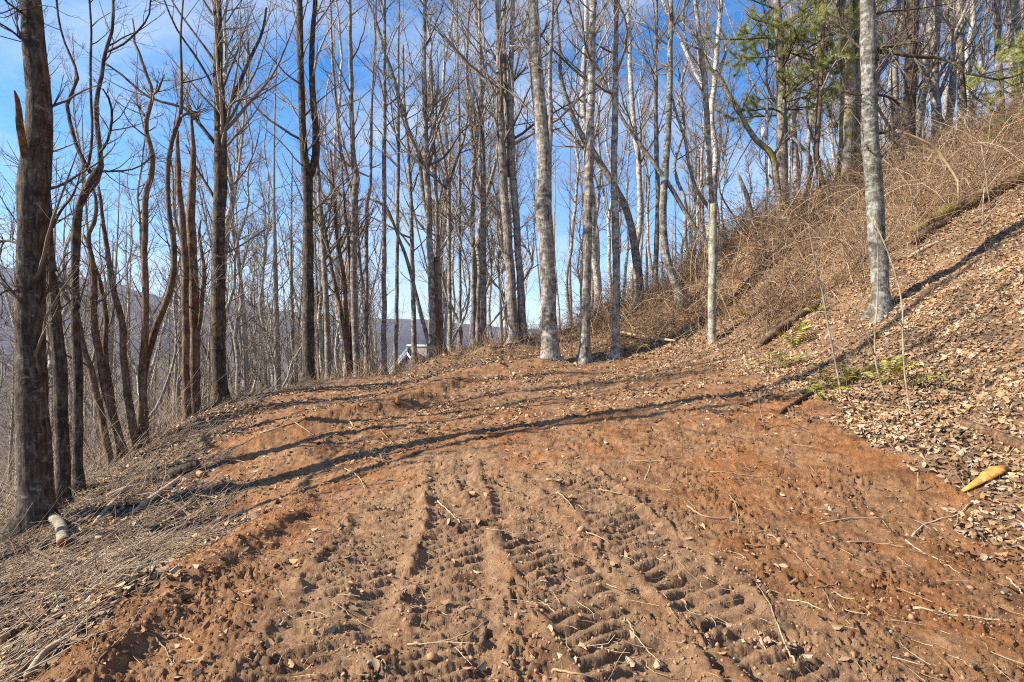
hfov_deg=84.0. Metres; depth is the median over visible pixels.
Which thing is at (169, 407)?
woodland tree
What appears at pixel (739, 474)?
twig
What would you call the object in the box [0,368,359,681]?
dry straw
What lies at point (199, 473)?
cut stub
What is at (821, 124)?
woodland tree
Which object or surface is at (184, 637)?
twig
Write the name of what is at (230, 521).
branch
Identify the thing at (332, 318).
woodland tree
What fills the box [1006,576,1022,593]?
twig
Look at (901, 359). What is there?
fern
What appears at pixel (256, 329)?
woodland tree
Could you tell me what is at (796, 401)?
branch
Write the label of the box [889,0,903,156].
woodland tree
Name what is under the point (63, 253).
woodland tree
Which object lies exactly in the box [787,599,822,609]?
twig
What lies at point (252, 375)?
woodland tree
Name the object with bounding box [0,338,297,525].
slope brush
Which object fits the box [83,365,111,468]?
woodland tree
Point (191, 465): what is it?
log
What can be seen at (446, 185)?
bare tree
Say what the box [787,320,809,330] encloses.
fern
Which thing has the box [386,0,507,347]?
woodland tree
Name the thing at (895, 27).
woodland tree
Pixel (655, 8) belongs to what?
bare tree
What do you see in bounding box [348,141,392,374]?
woodland tree
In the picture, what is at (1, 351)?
woodland tree
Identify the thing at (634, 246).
bare tree
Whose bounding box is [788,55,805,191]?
woodland tree
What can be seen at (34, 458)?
bare tree
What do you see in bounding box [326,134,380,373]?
woodland tree
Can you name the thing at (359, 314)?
woodland tree
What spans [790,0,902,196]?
bare tree
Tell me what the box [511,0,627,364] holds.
bare tree
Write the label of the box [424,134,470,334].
woodland tree
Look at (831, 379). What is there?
fern
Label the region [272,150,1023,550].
dead weeds
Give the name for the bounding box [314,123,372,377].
woodland tree
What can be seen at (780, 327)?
log
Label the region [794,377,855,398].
fern
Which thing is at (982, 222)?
sapling
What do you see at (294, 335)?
woodland tree
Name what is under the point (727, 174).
woodland tree
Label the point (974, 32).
woodland tree
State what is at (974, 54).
woodland tree
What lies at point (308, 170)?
bare tree
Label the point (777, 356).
fern
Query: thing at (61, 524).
log
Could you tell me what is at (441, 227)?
woodland tree
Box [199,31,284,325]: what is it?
woodland tree
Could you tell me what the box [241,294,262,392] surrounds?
woodland tree
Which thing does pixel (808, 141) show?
woodland tree
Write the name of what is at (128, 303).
woodland tree
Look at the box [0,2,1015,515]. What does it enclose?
woods
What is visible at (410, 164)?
bare tree
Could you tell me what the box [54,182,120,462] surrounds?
woodland tree
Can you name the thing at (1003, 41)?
woodland tree
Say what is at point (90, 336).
woodland tree
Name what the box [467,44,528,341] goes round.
woodland tree
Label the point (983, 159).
sapling
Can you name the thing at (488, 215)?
woodland tree
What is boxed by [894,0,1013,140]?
bare tree
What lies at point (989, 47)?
woodland tree
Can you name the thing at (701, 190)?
woodland tree
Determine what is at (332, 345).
woodland tree
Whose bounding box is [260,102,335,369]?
woodland tree
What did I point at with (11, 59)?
sky
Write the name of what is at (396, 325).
bare tree
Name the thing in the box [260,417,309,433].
twig
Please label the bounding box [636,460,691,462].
twig
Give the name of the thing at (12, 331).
woodland tree
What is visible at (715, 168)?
woodland tree
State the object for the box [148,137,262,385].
woodland tree
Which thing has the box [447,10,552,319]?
woodland tree
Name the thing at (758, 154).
woodland tree
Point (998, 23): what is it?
bare tree
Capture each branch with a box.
[7,539,92,573]
[94,560,152,581]
[129,475,182,514]
[204,519,235,535]
[778,387,818,413]
[895,130,959,198]
[908,238,945,257]
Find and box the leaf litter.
[0,134,1023,681]
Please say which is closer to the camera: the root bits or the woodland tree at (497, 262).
the root bits
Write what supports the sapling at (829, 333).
on the ground
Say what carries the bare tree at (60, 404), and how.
on the ground
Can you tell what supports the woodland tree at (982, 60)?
on the ground
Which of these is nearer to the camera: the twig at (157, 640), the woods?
the twig at (157, 640)
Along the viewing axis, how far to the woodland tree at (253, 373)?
33.54 m
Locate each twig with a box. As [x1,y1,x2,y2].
[135,632,173,665]
[179,634,194,643]
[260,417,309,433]
[367,659,387,666]
[407,620,487,644]
[437,500,462,525]
[552,668,595,679]
[586,531,610,544]
[626,619,665,666]
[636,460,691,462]
[686,505,735,518]
[710,471,769,476]
[729,493,738,520]
[745,543,780,546]
[756,583,775,620]
[767,534,802,561]
[775,621,795,663]
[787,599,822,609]
[814,581,839,588]
[820,517,883,523]
[847,541,907,547]
[905,539,958,572]
[911,502,972,535]
[913,606,1010,622]
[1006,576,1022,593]
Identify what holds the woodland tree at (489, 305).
on the ground
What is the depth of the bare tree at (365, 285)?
17.96 m
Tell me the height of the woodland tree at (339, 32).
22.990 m
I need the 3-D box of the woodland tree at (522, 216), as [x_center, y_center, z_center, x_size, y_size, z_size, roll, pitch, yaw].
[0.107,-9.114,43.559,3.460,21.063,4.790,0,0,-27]
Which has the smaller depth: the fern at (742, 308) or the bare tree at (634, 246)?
the fern at (742, 308)
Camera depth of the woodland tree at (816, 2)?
19.73 m
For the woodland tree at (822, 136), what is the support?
on the ground
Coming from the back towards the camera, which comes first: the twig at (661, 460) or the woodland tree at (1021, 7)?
the woodland tree at (1021, 7)
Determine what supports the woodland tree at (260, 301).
on the ground
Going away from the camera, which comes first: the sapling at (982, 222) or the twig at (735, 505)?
the twig at (735, 505)
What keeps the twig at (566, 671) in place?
on the ground
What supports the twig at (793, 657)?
on the ground
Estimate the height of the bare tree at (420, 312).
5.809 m
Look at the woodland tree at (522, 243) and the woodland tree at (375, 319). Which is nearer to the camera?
the woodland tree at (522, 243)
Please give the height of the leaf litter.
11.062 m
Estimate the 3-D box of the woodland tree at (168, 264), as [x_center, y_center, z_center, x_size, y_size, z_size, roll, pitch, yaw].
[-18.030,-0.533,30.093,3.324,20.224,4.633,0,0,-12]
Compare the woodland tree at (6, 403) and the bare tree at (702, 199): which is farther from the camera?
the woodland tree at (6, 403)
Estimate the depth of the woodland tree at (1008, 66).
23.11 m
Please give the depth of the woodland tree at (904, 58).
44.48 m
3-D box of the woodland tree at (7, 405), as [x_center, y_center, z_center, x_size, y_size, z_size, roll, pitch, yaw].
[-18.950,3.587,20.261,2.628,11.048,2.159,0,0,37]
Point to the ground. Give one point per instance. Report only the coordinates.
(864, 470)
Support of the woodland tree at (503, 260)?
on the ground
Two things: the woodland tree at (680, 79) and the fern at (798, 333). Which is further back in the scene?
the woodland tree at (680, 79)
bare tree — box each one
[0,0,106,542]
[0,101,142,511]
[1,169,142,467]
[5,0,185,494]
[65,0,313,410]
[104,18,190,446]
[133,0,244,451]
[158,67,240,416]
[175,131,191,422]
[225,0,384,383]
[264,46,380,378]
[293,146,386,376]
[297,0,377,376]
[306,0,394,375]
[339,38,437,368]
[347,186,428,352]
[355,0,431,376]
[360,0,486,359]
[361,0,420,375]
[401,50,460,353]
[401,85,490,353]
[410,0,640,346]
[432,98,500,346]
[434,257,444,353]
[438,0,491,351]
[450,0,515,345]
[470,0,581,361]
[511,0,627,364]
[539,0,647,311]
[545,0,650,359]
[547,0,707,251]
[620,0,713,308]
[621,0,691,294]
[660,0,714,311]
[664,89,725,250]
[683,19,805,224]
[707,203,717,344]
[736,171,754,226]
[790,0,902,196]
[792,1,859,202]
[811,0,1023,320]
[877,0,970,169]
[878,0,985,154]
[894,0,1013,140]
[992,0,1023,117]
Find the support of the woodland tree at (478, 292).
on the ground
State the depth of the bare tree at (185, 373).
12.25 m
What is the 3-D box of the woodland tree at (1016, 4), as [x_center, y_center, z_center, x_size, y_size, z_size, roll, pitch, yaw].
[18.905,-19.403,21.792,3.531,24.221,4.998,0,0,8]
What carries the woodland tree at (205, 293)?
on the ground
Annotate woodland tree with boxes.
[0,14,92,388]
[0,26,118,423]
[0,196,61,469]
[0,248,13,507]
[0,280,14,473]
[0,296,14,487]
[0,334,49,443]
[0,348,14,493]
[0,348,16,507]
[1,403,14,480]
[2,334,96,478]
[6,174,134,431]
[7,358,85,513]
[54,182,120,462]
[82,255,121,457]
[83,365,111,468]
[83,367,118,468]
[87,141,171,395]
[101,60,202,401]
[110,262,181,426]
[111,327,150,448]
[118,284,161,437]
[127,348,171,439]
[135,61,211,422]
[141,149,206,399]
[148,134,261,418]
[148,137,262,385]
[155,384,172,430]
[156,316,180,423]
[168,200,226,399]
[170,16,273,396]
[177,247,211,409]
[182,0,283,269]
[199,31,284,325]
[201,343,230,394]
[225,281,251,397]
[230,91,287,389]
[230,229,266,392]
[231,186,281,393]
[234,350,285,394]
[238,143,283,391]
[238,198,302,389]
[241,208,280,392]
[241,281,265,388]
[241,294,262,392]
[243,189,313,391]
[248,166,288,380]
[249,353,270,389]
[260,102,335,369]
[275,220,322,387]
[276,247,302,386]
[279,6,380,379]
[282,295,315,372]
[285,0,379,377]
[286,212,334,372]
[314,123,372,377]
[314,247,369,378]
[319,211,391,374]
[319,251,361,357]
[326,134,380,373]
[332,256,363,377]
[342,253,387,372]
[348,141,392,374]
[349,228,393,374]
[363,12,500,330]
[368,172,407,372]
[369,291,410,374]
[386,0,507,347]
[390,0,459,343]
[406,42,462,339]
[416,146,456,335]
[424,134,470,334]
[428,0,495,311]
[432,59,496,352]
[437,0,546,346]
[438,173,466,348]
[445,116,528,327]
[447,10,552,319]
[447,146,471,338]
[453,27,500,291]
[461,66,514,285]
[462,188,496,311]
[463,39,558,333]
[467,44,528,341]
[469,23,536,338]
[475,98,528,304]
[486,166,538,326]
[487,79,511,344]
[502,98,537,277]
[514,0,568,335]
[516,215,535,331]
[529,0,637,307]
[553,1,609,327]
[554,5,626,262]
[555,133,583,321]
[566,195,601,283]
[567,150,611,307]
[579,0,645,301]
[580,1,631,307]
[597,0,682,297]
[600,75,644,253]
[602,195,620,299]
[607,60,651,299]
[626,15,671,278]
[650,6,752,247]
[658,0,718,275]
[661,0,759,240]
[671,0,732,237]
[671,97,734,246]
[675,38,705,272]
[682,2,732,255]
[683,0,727,238]
[695,11,775,227]
[698,22,800,226]
[717,0,801,138]
[730,33,797,210]
[731,67,759,231]
[732,0,813,207]
[749,0,809,195]
[753,3,820,153]
[755,0,836,198]
[770,0,887,25]
[770,1,805,190]
[772,1,815,187]
[782,0,837,128]
[786,4,830,179]
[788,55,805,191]
[795,9,839,192]
[795,26,838,150]
[797,18,837,151]
[798,5,838,194]
[799,14,833,170]
[804,4,839,188]
[806,1,838,131]
[820,37,884,156]
[832,0,899,91]
[832,26,892,107]
[838,1,921,144]
[876,0,903,154]
[876,0,928,132]
[876,0,932,146]
[878,4,904,108]
[878,8,902,131]
[881,91,887,153]
[882,0,929,138]
[882,0,942,121]
[886,0,946,123]
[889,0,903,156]
[901,0,966,104]
[916,1,933,151]
[919,0,946,95]
[919,6,976,119]
[921,0,997,144]
[923,22,942,131]
[925,0,971,104]
[926,0,1017,106]
[941,6,984,63]
[943,0,956,132]
[943,0,993,125]
[944,0,993,81]
[965,0,1023,101]
[966,2,994,107]
[967,4,1004,119]
[973,0,1021,116]
[973,5,1005,119]
[984,0,1023,110]
[985,0,1023,89]
[987,9,1017,75]
[988,0,1008,109]
[1005,28,1017,111]
[1012,0,1023,48]
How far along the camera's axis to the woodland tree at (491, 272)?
29.45 m
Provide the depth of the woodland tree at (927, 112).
46.81 m
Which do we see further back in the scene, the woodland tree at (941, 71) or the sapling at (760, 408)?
the woodland tree at (941, 71)
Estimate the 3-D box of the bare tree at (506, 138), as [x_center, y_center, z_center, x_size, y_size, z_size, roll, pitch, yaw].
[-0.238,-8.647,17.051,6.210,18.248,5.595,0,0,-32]
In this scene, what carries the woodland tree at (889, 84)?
on the ground
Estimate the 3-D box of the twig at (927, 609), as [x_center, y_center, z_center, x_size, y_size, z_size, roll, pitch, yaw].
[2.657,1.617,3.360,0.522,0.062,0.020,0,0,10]
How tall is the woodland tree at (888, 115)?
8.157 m
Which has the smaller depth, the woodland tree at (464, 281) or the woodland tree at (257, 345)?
the woodland tree at (464, 281)
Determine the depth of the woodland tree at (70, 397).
16.82 m
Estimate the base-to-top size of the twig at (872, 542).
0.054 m
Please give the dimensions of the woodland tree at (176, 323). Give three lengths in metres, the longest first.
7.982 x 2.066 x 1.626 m
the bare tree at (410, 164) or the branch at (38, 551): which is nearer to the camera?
the branch at (38, 551)
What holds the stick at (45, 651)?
on the ground
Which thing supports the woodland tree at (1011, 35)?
on the ground
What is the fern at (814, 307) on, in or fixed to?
on the ground
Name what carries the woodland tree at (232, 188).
on the ground
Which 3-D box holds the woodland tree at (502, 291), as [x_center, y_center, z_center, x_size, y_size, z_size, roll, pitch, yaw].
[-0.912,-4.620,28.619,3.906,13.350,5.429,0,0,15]
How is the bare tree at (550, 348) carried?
on the ground
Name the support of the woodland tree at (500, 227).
on the ground
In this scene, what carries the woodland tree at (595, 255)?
on the ground
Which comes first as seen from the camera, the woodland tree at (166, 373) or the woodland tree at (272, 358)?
the woodland tree at (272, 358)
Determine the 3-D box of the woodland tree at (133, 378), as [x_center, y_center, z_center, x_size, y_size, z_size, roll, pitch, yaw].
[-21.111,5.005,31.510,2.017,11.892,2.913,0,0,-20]
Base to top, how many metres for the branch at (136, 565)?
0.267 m
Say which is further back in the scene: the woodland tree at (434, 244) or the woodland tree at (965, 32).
the woodland tree at (434, 244)
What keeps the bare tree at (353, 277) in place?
on the ground
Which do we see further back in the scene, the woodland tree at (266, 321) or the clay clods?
the woodland tree at (266, 321)
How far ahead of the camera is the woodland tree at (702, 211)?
35.84 m
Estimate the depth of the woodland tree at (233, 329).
24.17 m
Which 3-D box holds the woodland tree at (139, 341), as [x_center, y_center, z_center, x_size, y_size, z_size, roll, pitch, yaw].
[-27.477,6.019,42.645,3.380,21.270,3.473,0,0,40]
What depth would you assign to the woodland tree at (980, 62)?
34.68 m
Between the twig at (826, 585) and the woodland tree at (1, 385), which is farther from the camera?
the woodland tree at (1, 385)
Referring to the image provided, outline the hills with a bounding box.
[0,266,561,363]
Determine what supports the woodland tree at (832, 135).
on the ground
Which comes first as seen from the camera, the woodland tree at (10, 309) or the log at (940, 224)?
the log at (940, 224)
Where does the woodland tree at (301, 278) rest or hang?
on the ground
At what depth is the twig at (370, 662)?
2.75 m
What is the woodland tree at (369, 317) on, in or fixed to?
on the ground
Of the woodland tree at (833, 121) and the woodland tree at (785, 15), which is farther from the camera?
the woodland tree at (785, 15)
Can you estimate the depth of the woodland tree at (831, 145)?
43.70 m
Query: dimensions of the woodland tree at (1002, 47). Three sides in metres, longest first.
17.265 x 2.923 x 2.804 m
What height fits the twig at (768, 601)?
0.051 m
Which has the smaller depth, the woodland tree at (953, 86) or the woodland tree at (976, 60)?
the woodland tree at (953, 86)
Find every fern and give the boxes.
[623,343,646,351]
[730,301,754,313]
[752,352,810,367]
[766,325,820,346]
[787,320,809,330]
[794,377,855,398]
[801,302,829,311]
[806,366,858,389]
[829,364,874,381]
[861,360,915,383]
[863,355,923,373]
[879,365,955,386]
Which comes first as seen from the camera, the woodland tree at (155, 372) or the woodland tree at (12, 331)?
the woodland tree at (155, 372)
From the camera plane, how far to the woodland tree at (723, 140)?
19.99 m
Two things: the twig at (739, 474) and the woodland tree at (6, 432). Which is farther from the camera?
the woodland tree at (6, 432)
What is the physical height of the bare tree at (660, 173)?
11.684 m
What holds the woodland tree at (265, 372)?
on the ground
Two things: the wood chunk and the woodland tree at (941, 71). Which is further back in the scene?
the woodland tree at (941, 71)
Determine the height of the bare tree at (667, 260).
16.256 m
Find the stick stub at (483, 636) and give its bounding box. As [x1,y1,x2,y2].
[479,626,486,644]
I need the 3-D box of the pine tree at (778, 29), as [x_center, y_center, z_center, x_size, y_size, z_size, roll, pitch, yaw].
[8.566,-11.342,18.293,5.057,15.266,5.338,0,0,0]
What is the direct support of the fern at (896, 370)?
on the ground
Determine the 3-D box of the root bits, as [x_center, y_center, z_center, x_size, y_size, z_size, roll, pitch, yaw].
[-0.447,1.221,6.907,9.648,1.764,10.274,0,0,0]
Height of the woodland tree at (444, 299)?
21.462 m
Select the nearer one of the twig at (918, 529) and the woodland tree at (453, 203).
the twig at (918, 529)
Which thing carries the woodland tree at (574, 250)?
on the ground
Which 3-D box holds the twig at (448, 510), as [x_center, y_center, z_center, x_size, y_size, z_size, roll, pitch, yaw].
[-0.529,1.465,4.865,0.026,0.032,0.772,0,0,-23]
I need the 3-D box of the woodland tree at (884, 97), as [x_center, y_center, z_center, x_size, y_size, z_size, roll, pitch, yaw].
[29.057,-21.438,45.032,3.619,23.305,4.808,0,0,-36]
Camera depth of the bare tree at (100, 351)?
10.60 m
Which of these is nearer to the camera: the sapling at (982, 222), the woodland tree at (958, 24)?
the sapling at (982, 222)
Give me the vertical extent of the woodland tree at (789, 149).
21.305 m
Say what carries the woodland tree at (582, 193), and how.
on the ground
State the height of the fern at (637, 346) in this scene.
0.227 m
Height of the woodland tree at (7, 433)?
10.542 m
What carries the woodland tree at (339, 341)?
on the ground
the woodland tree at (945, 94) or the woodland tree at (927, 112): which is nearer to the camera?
the woodland tree at (945, 94)
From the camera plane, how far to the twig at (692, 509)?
4.70 m
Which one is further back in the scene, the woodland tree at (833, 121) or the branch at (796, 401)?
the woodland tree at (833, 121)
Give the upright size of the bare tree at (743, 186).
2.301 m
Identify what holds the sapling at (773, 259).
on the ground
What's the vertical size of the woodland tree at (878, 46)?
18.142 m
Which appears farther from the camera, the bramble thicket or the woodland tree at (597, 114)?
the woodland tree at (597, 114)
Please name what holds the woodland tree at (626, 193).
on the ground
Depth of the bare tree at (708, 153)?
14.94 m
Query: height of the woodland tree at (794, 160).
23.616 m
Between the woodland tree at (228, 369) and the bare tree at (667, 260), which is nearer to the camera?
the bare tree at (667, 260)
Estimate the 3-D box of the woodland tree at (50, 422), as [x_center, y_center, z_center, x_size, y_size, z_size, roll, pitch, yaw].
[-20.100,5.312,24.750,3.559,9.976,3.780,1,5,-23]
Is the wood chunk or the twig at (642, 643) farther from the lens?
the wood chunk
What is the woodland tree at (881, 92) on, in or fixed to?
on the ground
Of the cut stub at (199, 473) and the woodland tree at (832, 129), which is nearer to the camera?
the cut stub at (199, 473)
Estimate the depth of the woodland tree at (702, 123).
29.77 m
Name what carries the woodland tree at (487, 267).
on the ground
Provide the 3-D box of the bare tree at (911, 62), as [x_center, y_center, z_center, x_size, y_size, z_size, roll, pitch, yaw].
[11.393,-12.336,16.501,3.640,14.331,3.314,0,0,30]
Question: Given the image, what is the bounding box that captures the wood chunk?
[961,464,1008,491]
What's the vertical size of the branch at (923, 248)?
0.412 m
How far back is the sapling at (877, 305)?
7.24 m
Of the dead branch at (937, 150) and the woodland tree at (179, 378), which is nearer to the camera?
the dead branch at (937, 150)
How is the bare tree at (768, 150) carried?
on the ground
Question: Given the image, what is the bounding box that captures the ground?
[0,136,1023,681]
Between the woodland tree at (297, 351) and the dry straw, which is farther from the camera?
the woodland tree at (297, 351)
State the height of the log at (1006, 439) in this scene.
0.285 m
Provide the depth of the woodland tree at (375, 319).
59.52 m
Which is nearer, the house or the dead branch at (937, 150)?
the dead branch at (937, 150)
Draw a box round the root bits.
[59,364,1023,681]
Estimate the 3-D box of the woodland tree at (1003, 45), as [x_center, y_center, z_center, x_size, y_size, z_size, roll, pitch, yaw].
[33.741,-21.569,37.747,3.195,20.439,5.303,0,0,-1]
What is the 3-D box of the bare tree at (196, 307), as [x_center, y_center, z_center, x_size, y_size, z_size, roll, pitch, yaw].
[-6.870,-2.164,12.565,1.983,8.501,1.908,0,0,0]
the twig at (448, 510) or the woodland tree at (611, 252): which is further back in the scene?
the woodland tree at (611, 252)
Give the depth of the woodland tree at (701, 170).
28.13 m
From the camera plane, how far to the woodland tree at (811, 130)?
23.94 m
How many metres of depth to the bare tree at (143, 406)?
10.96 m
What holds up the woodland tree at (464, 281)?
on the ground
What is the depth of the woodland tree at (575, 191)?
35.75 m
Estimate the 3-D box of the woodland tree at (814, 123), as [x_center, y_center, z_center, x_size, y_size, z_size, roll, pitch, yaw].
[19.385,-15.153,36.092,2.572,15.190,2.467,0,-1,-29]
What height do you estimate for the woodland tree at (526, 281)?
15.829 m
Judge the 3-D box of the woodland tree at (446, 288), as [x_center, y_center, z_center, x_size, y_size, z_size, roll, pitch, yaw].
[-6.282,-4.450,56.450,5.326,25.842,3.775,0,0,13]
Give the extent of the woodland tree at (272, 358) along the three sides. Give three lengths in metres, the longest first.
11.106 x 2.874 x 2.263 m
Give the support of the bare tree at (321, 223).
on the ground
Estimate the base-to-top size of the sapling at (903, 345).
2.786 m
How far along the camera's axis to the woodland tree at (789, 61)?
20.00 m
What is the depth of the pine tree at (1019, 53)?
15.00 m
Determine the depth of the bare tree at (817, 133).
17.24 m
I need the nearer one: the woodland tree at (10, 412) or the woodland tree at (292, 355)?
the woodland tree at (292, 355)
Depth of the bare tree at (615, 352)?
14.13 m
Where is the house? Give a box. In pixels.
[388,344,467,376]
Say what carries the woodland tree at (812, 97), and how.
on the ground
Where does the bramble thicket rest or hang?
on the ground
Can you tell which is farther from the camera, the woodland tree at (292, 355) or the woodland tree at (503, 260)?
the woodland tree at (503, 260)
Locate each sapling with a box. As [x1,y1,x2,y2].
[755,391,765,429]
[763,238,778,282]
[799,190,845,393]
[857,220,904,400]
[867,212,921,412]
[975,187,1004,224]
[977,144,994,201]
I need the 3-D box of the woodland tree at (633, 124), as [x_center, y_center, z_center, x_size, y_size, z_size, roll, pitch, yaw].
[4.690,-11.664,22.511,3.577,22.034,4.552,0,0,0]
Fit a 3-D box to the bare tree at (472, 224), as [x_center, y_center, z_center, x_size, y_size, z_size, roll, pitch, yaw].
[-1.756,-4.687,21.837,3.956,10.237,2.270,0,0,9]
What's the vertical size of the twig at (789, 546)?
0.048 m
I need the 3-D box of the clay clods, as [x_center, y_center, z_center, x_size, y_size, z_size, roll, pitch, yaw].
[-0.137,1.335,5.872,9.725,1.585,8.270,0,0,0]
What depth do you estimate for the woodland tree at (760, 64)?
36.42 m
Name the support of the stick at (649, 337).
on the ground
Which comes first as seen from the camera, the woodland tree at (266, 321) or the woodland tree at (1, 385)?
the woodland tree at (1, 385)
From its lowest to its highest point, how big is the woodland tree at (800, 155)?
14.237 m
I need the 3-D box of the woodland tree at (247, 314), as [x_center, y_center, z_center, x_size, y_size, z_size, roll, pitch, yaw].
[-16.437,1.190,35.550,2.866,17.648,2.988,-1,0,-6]
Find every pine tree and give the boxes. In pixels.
[702,0,859,213]
[813,0,921,85]
[957,29,1023,144]
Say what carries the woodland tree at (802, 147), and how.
on the ground
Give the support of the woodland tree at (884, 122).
on the ground
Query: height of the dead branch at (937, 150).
1.398 m
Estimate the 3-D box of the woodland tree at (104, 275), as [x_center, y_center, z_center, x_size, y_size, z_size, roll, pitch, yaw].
[-22.031,0.901,28.554,3.221,20.292,5.472,0,0,36]
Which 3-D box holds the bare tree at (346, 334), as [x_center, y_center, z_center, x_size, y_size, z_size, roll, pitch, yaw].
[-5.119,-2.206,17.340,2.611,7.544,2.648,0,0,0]
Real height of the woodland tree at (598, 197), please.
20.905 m
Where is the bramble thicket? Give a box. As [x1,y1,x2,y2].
[532,47,1023,356]
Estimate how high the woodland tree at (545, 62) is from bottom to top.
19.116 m
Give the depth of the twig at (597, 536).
4.18 m
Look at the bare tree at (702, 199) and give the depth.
17.96 m
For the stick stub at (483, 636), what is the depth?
3.04 m
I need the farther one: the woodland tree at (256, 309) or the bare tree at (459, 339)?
the woodland tree at (256, 309)
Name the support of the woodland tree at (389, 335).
on the ground
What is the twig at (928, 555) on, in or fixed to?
on the ground
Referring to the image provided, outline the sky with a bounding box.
[0,0,1023,329]
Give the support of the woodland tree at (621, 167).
on the ground
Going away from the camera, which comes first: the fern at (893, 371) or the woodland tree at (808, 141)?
the fern at (893, 371)
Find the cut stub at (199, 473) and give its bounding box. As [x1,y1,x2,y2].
[196,470,204,477]
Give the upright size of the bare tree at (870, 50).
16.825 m
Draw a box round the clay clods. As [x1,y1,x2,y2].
[24,376,1023,681]
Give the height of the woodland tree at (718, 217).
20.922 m
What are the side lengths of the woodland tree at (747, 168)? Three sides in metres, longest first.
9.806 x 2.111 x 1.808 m
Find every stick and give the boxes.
[23,599,119,677]
[621,331,674,340]
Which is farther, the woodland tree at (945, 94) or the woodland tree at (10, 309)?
the woodland tree at (945, 94)
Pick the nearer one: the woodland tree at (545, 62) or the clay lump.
the clay lump
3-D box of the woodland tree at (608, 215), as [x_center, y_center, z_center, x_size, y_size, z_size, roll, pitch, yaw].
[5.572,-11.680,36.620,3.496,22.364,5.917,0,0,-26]
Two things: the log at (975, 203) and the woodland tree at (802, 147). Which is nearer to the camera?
the log at (975, 203)
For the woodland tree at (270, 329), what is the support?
on the ground
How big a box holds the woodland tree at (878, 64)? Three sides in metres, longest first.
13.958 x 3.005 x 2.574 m
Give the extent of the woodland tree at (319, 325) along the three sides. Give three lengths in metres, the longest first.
20.656 x 4.824 x 3.628 m
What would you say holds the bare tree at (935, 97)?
on the ground
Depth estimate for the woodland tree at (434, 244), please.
34.54 m
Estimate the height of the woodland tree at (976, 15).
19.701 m
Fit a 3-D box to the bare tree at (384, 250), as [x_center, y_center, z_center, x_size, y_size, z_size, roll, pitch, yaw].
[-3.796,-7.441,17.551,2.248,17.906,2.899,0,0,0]
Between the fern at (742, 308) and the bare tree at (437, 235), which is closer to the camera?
the fern at (742, 308)
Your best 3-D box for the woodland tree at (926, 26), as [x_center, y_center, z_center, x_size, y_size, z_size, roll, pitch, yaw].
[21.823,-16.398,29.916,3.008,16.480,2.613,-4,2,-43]
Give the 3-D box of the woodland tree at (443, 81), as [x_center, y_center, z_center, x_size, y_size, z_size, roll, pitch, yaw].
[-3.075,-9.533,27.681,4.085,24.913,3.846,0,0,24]
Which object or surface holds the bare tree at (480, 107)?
on the ground
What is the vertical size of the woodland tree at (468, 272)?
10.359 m
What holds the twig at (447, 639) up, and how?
on the ground
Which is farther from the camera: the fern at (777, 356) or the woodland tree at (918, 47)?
the woodland tree at (918, 47)
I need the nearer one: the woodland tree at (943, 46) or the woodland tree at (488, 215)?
the woodland tree at (943, 46)
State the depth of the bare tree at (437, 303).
18.03 m
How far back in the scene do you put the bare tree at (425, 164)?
17.93 m
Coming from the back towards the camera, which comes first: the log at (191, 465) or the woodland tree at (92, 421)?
the woodland tree at (92, 421)
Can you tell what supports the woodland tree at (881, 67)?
on the ground
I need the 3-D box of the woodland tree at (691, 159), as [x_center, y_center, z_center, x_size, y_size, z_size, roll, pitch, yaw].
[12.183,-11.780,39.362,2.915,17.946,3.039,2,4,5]
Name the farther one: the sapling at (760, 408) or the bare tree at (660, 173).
the bare tree at (660, 173)
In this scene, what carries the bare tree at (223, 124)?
on the ground
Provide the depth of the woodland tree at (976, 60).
30.62 m
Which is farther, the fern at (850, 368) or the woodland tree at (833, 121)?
the woodland tree at (833, 121)
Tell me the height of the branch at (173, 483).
0.276 m
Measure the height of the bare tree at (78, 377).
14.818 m
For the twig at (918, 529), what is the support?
on the ground
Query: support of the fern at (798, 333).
on the ground
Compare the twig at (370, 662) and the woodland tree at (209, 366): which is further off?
the woodland tree at (209, 366)
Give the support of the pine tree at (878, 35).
on the ground
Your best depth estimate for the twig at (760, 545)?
4.11 m
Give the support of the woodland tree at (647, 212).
on the ground
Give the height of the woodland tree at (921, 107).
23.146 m
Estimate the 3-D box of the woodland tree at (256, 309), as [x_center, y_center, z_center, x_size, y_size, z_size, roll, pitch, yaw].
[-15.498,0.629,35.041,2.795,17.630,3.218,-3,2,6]
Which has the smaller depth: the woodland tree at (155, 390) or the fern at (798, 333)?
the fern at (798, 333)
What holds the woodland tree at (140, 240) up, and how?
on the ground
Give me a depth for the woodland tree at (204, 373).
24.44 m
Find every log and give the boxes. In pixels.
[48,513,69,547]
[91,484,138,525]
[168,459,200,478]
[755,300,820,348]
[909,216,952,244]
[910,169,1023,234]
[955,417,1023,452]
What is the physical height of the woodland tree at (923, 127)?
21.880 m
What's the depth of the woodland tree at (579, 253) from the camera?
50.08 m
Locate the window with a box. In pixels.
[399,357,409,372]
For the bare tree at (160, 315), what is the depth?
11.16 m
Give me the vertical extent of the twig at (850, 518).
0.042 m

